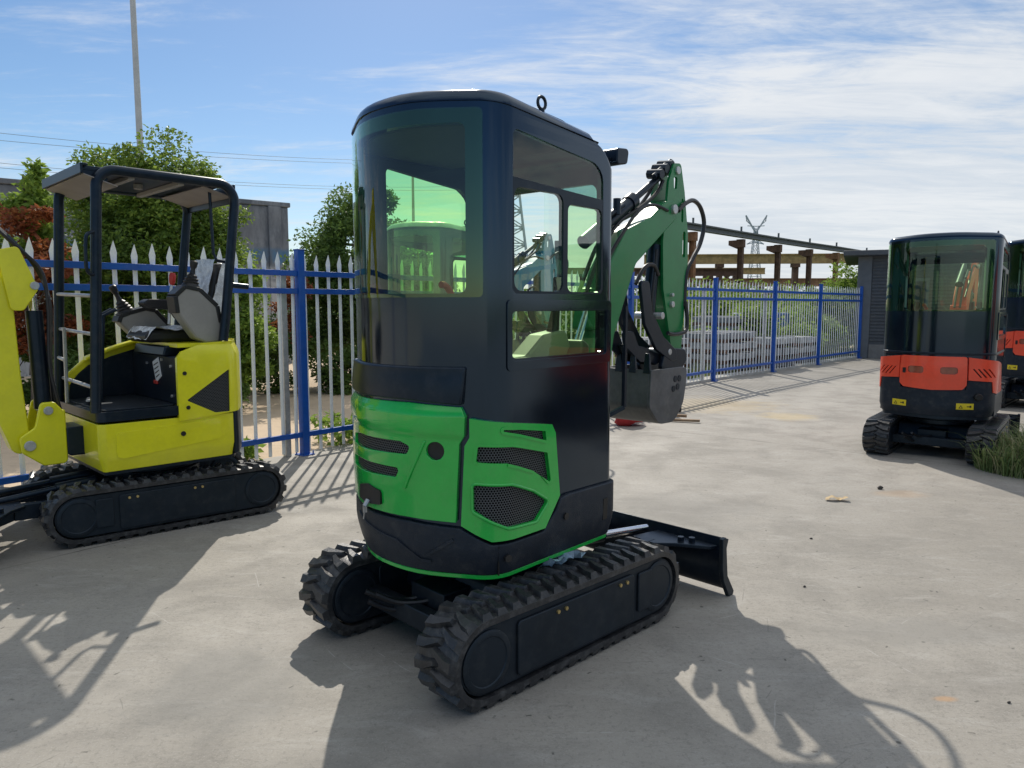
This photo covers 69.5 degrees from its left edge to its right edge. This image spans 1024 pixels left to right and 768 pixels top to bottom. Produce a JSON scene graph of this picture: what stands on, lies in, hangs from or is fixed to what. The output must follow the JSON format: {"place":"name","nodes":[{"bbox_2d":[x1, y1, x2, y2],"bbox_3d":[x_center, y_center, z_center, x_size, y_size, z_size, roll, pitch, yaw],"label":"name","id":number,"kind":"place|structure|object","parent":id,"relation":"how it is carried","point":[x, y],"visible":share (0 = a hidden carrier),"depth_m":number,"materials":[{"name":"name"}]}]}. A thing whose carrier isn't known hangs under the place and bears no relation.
{"place":"outdoors","nodes":[
{"label":"outdoors","id":0,"kind":"place"},
{"bbox_2d":[0,178,291,376],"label":"derelict building","id":1,"kind":"structure","parent":0,"point":[266,232],"depth_m":19.28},
{"bbox_2d":[268,276,313,393],"bbox_3d":[-3.731,-0.847,12.559,0.770,2.149,0.902,0,6,0],"label":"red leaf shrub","id":2,"kind":"object","parent":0,"point":[288,285],"visible":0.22,"depth_m":12.45,"materials":[{"name":"green plant"}]},
{"bbox_2d":[0,307,853,486],"bbox_3d":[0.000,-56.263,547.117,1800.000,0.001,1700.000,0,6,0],"label":"ground","id":3,"kind":"structure","parent":0,"point":[10,463],"depth_m":10.25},
{"bbox_2d":[16,325,53,411],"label":"bush","id":4,"kind":"object","parent":3,"relation":"on","point":[24,357],"visible":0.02,"depth_m":10.62,"materials":[{"name":"green plant"}]},
{"bbox_2d":[0,157,73,294],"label":"sapling","id":5,"kind":"object","parent":3,"relation":"on","point":[31,190],"visible":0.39,"depth_m":9.84,"materials":[{"name":"green plant"}]},
{"bbox_2d":[0,203,89,400],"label":"red leaf shrub","id":6,"kind":"object","parent":3,"relation":"on","point":[15,215],"visible":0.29,"depth_m":9.48,"materials":[{"name":"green plant"}]},
{"bbox_2d":[22,339,109,403],"bbox_3d":[-5.599,0.108,9.916,2.474,1.421,1.413,0,6,0],"label":"bush","id":7,"kind":"object","parent":3,"relation":"on","point":[72,356],"visible":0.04,"depth_m":9.88,"materials":[{"name":"green plant"}]},
{"bbox_2d":[130,0,143,155],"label":"lamp post","id":8,"kind":"object","parent":3,"relation":"on","point":[137,91],"visible":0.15,"depth_m":16.89,"materials":[{"name":"grey metal"}]},
{"bbox_2d":[38,124,277,356],"bbox_3d":[-5.681,-1.833,11.508,3.791,4.447,2.885,0,6,0],"label":"broadleaf tree","id":9,"kind":"object","parent":3,"relation":"on","point":[130,222],"visible":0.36,"depth_m":10.94,"materials":[{"name":"green plant"}]},
{"bbox_2d":[241,380,251,408],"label":"bush","id":10,"kind":"object","parent":3,"relation":"on","point":[245,389],"depth_m":10.70,"materials":[{"name":"green plant"}]},
{"bbox_2d":[228,263,277,402],"bbox_3d":[-3.938,-0.682,10.840,1.154,2.181,1.055,-4,7,-31],"label":"light green shrub","id":11,"kind":"object","parent":3,"relation":"on","point":[245,342],"visible":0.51,"depth_m":10.75,"materials":[{"name":"green plant"}]},
{"bbox_2d":[246,312,343,393],"bbox_3d":[-4.211,-0.491,13.238,2.198,1.604,1.566,2,6,21],"label":"bush","id":12,"kind":"object","parent":3,"relation":"on","point":[275,385],"visible":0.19,"depth_m":13.15,"materials":[{"name":"green plant"}]},
{"bbox_2d":[309,341,356,395],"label":"bush","id":13,"kind":"object","parent":3,"relation":"on","point":[336,376],"visible":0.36,"depth_m":13.03,"materials":[{"name":"green plant"}]},
{"bbox_2d":[274,182,458,372],"bbox_3d":[-2.858,-1.970,14.469,3.601,3.982,2.780,0,6,0],"label":"broadleaf tree","id":14,"kind":"object","parent":3,"relation":"on","point":[336,230],"visible":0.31,"depth_m":13.92,"materials":[{"name":"green plant"}]},
{"bbox_2d":[412,177,414,252],"bbox_3d":[-4.434,-7.499,39.272,2.021,9.760,0.359,1,6,11],"label":"lamp post","id":15,"kind":"object","parent":3,"relation":"on","point":[413,212],"depth_m":39.15,"materials":[{"name":"grey metal"}]},
{"bbox_2d":[295,287,643,345],"bbox_3d":[-2.182,-2.526,26.784,14.247,2.847,8.686,-2,6,-17],"label":"scrub","id":16,"kind":"object","parent":3,"relation":"on","point":[568,326],"visible":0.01,"depth_m":27.81,"materials":[{"name":"green plant"}]},
{"bbox_2d":[514,195,532,311],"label":"transmission pylon","id":17,"kind":"object","parent":3,"relation":"on","point":[522,229],"visible":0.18,"depth_m":127.28,"materials":[{"name":"grey metal"}]},
{"bbox_2d":[0,140,334,162],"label":"power line","id":18,"kind":"object","parent":17,"relation":"attached to","point":[175,154],"visible":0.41,"depth_m":86.56,"materials":[{"name":"metal"}]},
{"bbox_2d":[2,133,350,159],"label":"power line","id":19,"kind":"object","parent":17,"relation":"attached to","point":[186,150],"visible":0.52,"depth_m":88.05,"materials":[{"name":"metal"}]},
{"bbox_2d":[5,168,352,189],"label":"power line","id":20,"kind":"object","parent":17,"relation":"attached to","point":[241,185],"visible":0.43,"depth_m":92.86,"materials":[{"name":"metal"}]},
{"bbox_2d":[3,163,443,186],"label":"power line","id":21,"kind":"object","parent":17,"relation":"attached to","point":[227,181],"visible":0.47,"depth_m":95.17,"materials":[{"name":"metal"}]},
{"bbox_2d":[554,241,561,322],"bbox_3d":[2.050,-4.115,32.749,0.500,4.400,0.500,0,6,0],"label":"steel post","id":22,"kind":"object","parent":3,"relation":"on","point":[556,246],"visible":0.11,"depth_m":32.43,"materials":[{"name":"grey metal"}]},
{"bbox_2d":[614,337,691,371],"bbox_3d":[3.111,-0.586,16.207,1.245,0.859,1.185,6,8,44],"label":"material stack","id":23,"kind":"object","parent":3,"relation":"on","point":[685,345],"visible":0.06,"depth_m":16.14,"materials":[{"name":"concrete"}]},
{"bbox_2d":[638,318,694,336],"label":"bush","id":24,"kind":"object","parent":3,"relation":"on","point":[642,334],"visible":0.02,"depth_m":17.87,"materials":[{"name":"green plant"}]},
{"bbox_2d":[568,268,764,287],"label":"crane runway","id":25,"kind":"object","parent":3,"relation":"on","point":[745,271],"visible":0.2,"depth_m":116.68,"materials":[{"name":"metal"}]},
{"bbox_2d":[634,268,736,287],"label":"crane runway","id":26,"kind":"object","parent":3,"relation":"on","point":[709,272],"visible":0.16,"depth_m":69.20,"materials":[{"name":"metal"}]},
{"bbox_2d":[572,274,853,334],"bbox_3d":[18.302,-5.131,47.059,17.153,3.915,42.800,6,8,43],"label":"scrub","id":27,"kind":"object","parent":3,"relation":"on","point":[724,303],"visible":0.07,"depth_m":38.16,"materials":[{"name":"green plant"}]},
{"bbox_2d":[682,330,755,373],"bbox_3d":[4.913,-0.779,17.593,1.250,0.952,1.485,6,8,44],"label":"material stack","id":28,"kind":"object","parent":3,"relation":"on","point":[748,362],"visible":0.54,"depth_m":17.15,"materials":[{"name":"concrete"}]},
{"bbox_2d":[692,324,747,341],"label":"bush","id":29,"kind":"object","parent":3,"relation":"on","point":[720,329],"visible":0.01,"depth_m":18.62,"materials":[{"name":"green plant"}]},
{"bbox_2d":[610,350,839,378],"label":"grass","id":30,"kind":"structure","parent":3,"relation":"on","point":[695,370],"depth_m":16.88,"materials":[{"name":"green plant"}]},
{"bbox_2d":[692,316,758,330],"bbox_3d":[5.911,-1.189,19.864,1.246,1.289,1.985,6,8,44],"label":"material stack","id":31,"kind":"object","parent":3,"relation":"on","point":[727,322],"visible":0.1,"depth_m":19.00,"materials":[{"name":"concrete"}]},
{"bbox_2d":[618,218,867,312],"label":"crane gantry","id":32,"kind":"object","parent":3,"relation":"on","point":[739,245],"visible":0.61,"depth_m":58.79,"materials":[{"name":"metal"}]},
{"bbox_2d":[644,253,845,295],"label":"crane runway","id":33,"kind":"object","parent":3,"relation":"on","point":[794,261],"visible":0.52,"depth_m":79.86,"materials":[{"name":"metal"}]},
{"bbox_2d":[745,215,766,288],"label":"transmission pylon","id":34,"kind":"object","parent":3,"relation":"on","point":[755,230],"visible":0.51,"depth_m":294.93,"materials":[{"name":"grey metal"}]},
{"bbox_2d":[728,302,790,347],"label":"bush","id":35,"kind":"object","parent":3,"relation":"on","point":[758,328],"visible":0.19,"depth_m":19.06,"materials":[{"name":"green plant"}]},
{"bbox_2d":[733,313,788,327],"bbox_3d":[7.300,-1.471,21.766,1.060,1.250,1.660,6,8,44],"label":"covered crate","id":36,"kind":"object","parent":3,"relation":"on","point":[785,318],"visible":0.07,"depth_m":21.65,"materials":[{"name":"grey"}]},
{"bbox_2d":[743,335,797,368],"bbox_3d":[6.312,-0.807,18.596,1.248,0.796,1.385,6,8,44],"label":"material stack","id":37,"kind":"object","parent":3,"relation":"on","point":[757,360],"visible":0.41,"depth_m":18.10,"materials":[{"name":"concrete"}]},
{"bbox_2d":[695,278,854,290],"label":"crane runway","id":38,"kind":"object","parent":3,"relation":"on","point":[814,282],"visible":0.06,"depth_m":99.03,"materials":[{"name":"metal"}]},
{"bbox_2d":[783,335,815,362],"bbox_3d":[7.612,-0.947,20.190,1.249,0.740,1.285,6,8,44],"label":"material stack","id":39,"kind":"object","parent":3,"relation":"on","point":[812,349],"visible":0.22,"depth_m":19.60,"materials":[{"name":"concrete"}]},
{"bbox_2d":[777,319,828,359],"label":"bush","id":40,"kind":"object","parent":3,"relation":"on","point":[805,331],"visible":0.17,"depth_m":20.52,"materials":[{"name":"green plant"}]},
{"bbox_2d":[780,305,849,352],"bbox_3d":[8.927,-1.589,22.486,2.566,1.622,2.250,0,6,0],"label":"bush","id":41,"kind":"object","parent":3,"relation":"on","point":[828,321],"visible":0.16,"depth_m":22.09,"materials":[{"name":"green plant"}]},
{"bbox_2d":[789,290,855,353],"bbox_3d":[10.311,-1.936,24.511,2.372,2.361,2.361,-2,6,-18],"label":"bush","id":42,"kind":"object","parent":3,"relation":"on","point":[842,318],"visible":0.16,"depth_m":24.02,"materials":[{"name":"green plant"}]},
{"bbox_2d":[794,278,854,307],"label":"bush","id":43,"kind":"object","parent":3,"relation":"on","point":[817,289],"depth_m":33.25,"materials":[{"name":"green plant"}]},
{"bbox_2d":[823,261,857,345],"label":"bush","id":44,"kind":"object","parent":3,"relation":"on","point":[848,272],"visible":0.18,"depth_m":26.65,"materials":[{"name":"green plant"}]},
{"bbox_2d":[0,358,1023,767],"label":"yard concrete","id":45,"kind":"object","parent":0,"point":[890,634],"depth_m":3.48,"materials":[{"name":"grey concrete"}]},
{"bbox_2d":[0,162,286,547],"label":"mini excavator","id":46,"kind":"object","parent":45,"relation":"on","point":[142,426],"visible":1,"depth_m":5.14,"materials":[{"name":"yellow metal"}]},
{"bbox_2d":[243,436,266,459],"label":"weed","id":47,"kind":"object","parent":45,"relation":"on","point":[249,451],"visible":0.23,"depth_m":7.44,"materials":[{"name":"green plant"}]},
{"bbox_2d":[310,410,352,445],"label":"weed","id":48,"kind":"object","parent":45,"relation":"on","point":[325,423],"visible":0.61,"depth_m":8.33,"materials":[{"name":"green plant"}]},
{"bbox_2d":[339,414,352,436],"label":"weed","id":49,"kind":"object","parent":45,"relation":"on","point":[351,432],"visible":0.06,"depth_m":8.55,"materials":[{"name":"green plant"}]},
{"bbox_2d":[0,237,863,486],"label":"palisade fence","id":50,"kind":"object","parent":45,"relation":"on","point":[298,272],"visible":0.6,"depth_m":7.71,"materials":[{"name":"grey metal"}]},
{"bbox_2d":[387,220,568,352],"bbox_3d":[-0.280,-0.542,8.278,1.196,2.438,2.800,5,8,42],"label":"mini excavator","id":51,"kind":"object","parent":45,"relation":"on","point":[444,243],"visible":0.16,"depth_m":7.89,"materials":[{"name":"white metal"}]},
{"bbox_2d":[299,89,733,712],"bbox_3d":[0.400,-0.105,3.969,2.840,2.475,1.264,-6,8,-44],"label":"mini excavator","id":52,"kind":"object","parent":45,"relation":"on","point":[483,481],"visible":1,"depth_m":3.20,"materials":[{"name":"black metal"}]},
{"bbox_2d":[614,418,641,425],"bbox_3d":[1.556,0.401,9.638,0.405,0.276,0.303,-2,7,-22],"label":"cloth","id":53,"kind":"object","parent":45,"relation":"on","point":[622,422],"visible":0.34,"depth_m":9.54,"materials":[{"name":"red fabric"}]},
{"bbox_2d":[676,414,686,417],"bbox_3d":[2.165,0.426,10.101,0.442,0.046,0.060,1,6,13],"label":"timber offcut","id":54,"kind":"object","parent":45,"relation":"on","point":[682,415],"visible":0.45,"depth_m":10.04,"materials":[{"name":"brown wood"}]},
{"bbox_2d":[673,419,699,421],"bbox_3d":[2.175,0.483,9.941,0.690,0.040,0.050,2,6,19],"label":"timber offcut","id":55,"kind":"object","parent":45,"relation":"on","point":[690,420],"visible":0.5,"depth_m":9.86,"materials":[{"name":"brown wood"}]},
{"bbox_2d":[686,356,856,385],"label":"plinth","id":56,"kind":"structure","parent":45,"relation":"on","point":[722,377],"depth_m":17.08,"materials":[{"name":"concrete"}]},
{"bbox_2d":[825,495,847,499],"bbox_3d":[2.599,0.913,5.914,0.199,0.028,0.084,1,6,7],"label":"paper scrap","id":57,"kind":"object","parent":45,"relation":"on","point":[832,496],"visible":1,"depth_m":5.91,"materials":[{"name":"beige paper"}]},
{"bbox_2d":[843,249,1023,358],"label":"metal shed","id":58,"kind":"structure","parent":45,"relation":"on","point":[934,286],"depth_m":21.59,"materials":[{"name":"metal"}]},
{"bbox_2d":[914,281,926,309],"bbox_3d":[11.416,-1.840,21.355,0.890,2.230,0.019,3,7,25],"label":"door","id":59,"kind":"structure","parent":58,"relation":"in","point":[920,286],"depth_m":21.14,"materials":[{"name":"metal"}]},
{"bbox_2d":[862,231,1020,463],"bbox_3d":[5.064,-0.512,8.462,1.311,2.339,3.070,5,8,38],"label":"mini excavator","id":60,"kind":"object","parent":45,"relation":"on","point":[940,372],"visible":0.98,"depth_m":7.50,"materials":[{"name":"black metal"}]},
{"bbox_2d":[1001,239,1023,407],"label":"mini excavator","id":61,"kind":"object","parent":45,"relation":"on","point":[1012,385],"visible":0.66,"depth_m":11.20,"materials":[{"name":"black paint"}]},
{"bbox_2d":[0,0,1023,306],"label":"sky","id":62,"kind":"structure","parent":0,"point":[854,124],"materials":[{"name":"blue"}]},
{"bbox_2d":[945,416,1023,478],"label":"grass","id":63,"kind":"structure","parent":0,"point":[1006,458],"depth_m":6.89,"materials":[{"name":"green plant"}]}
]}

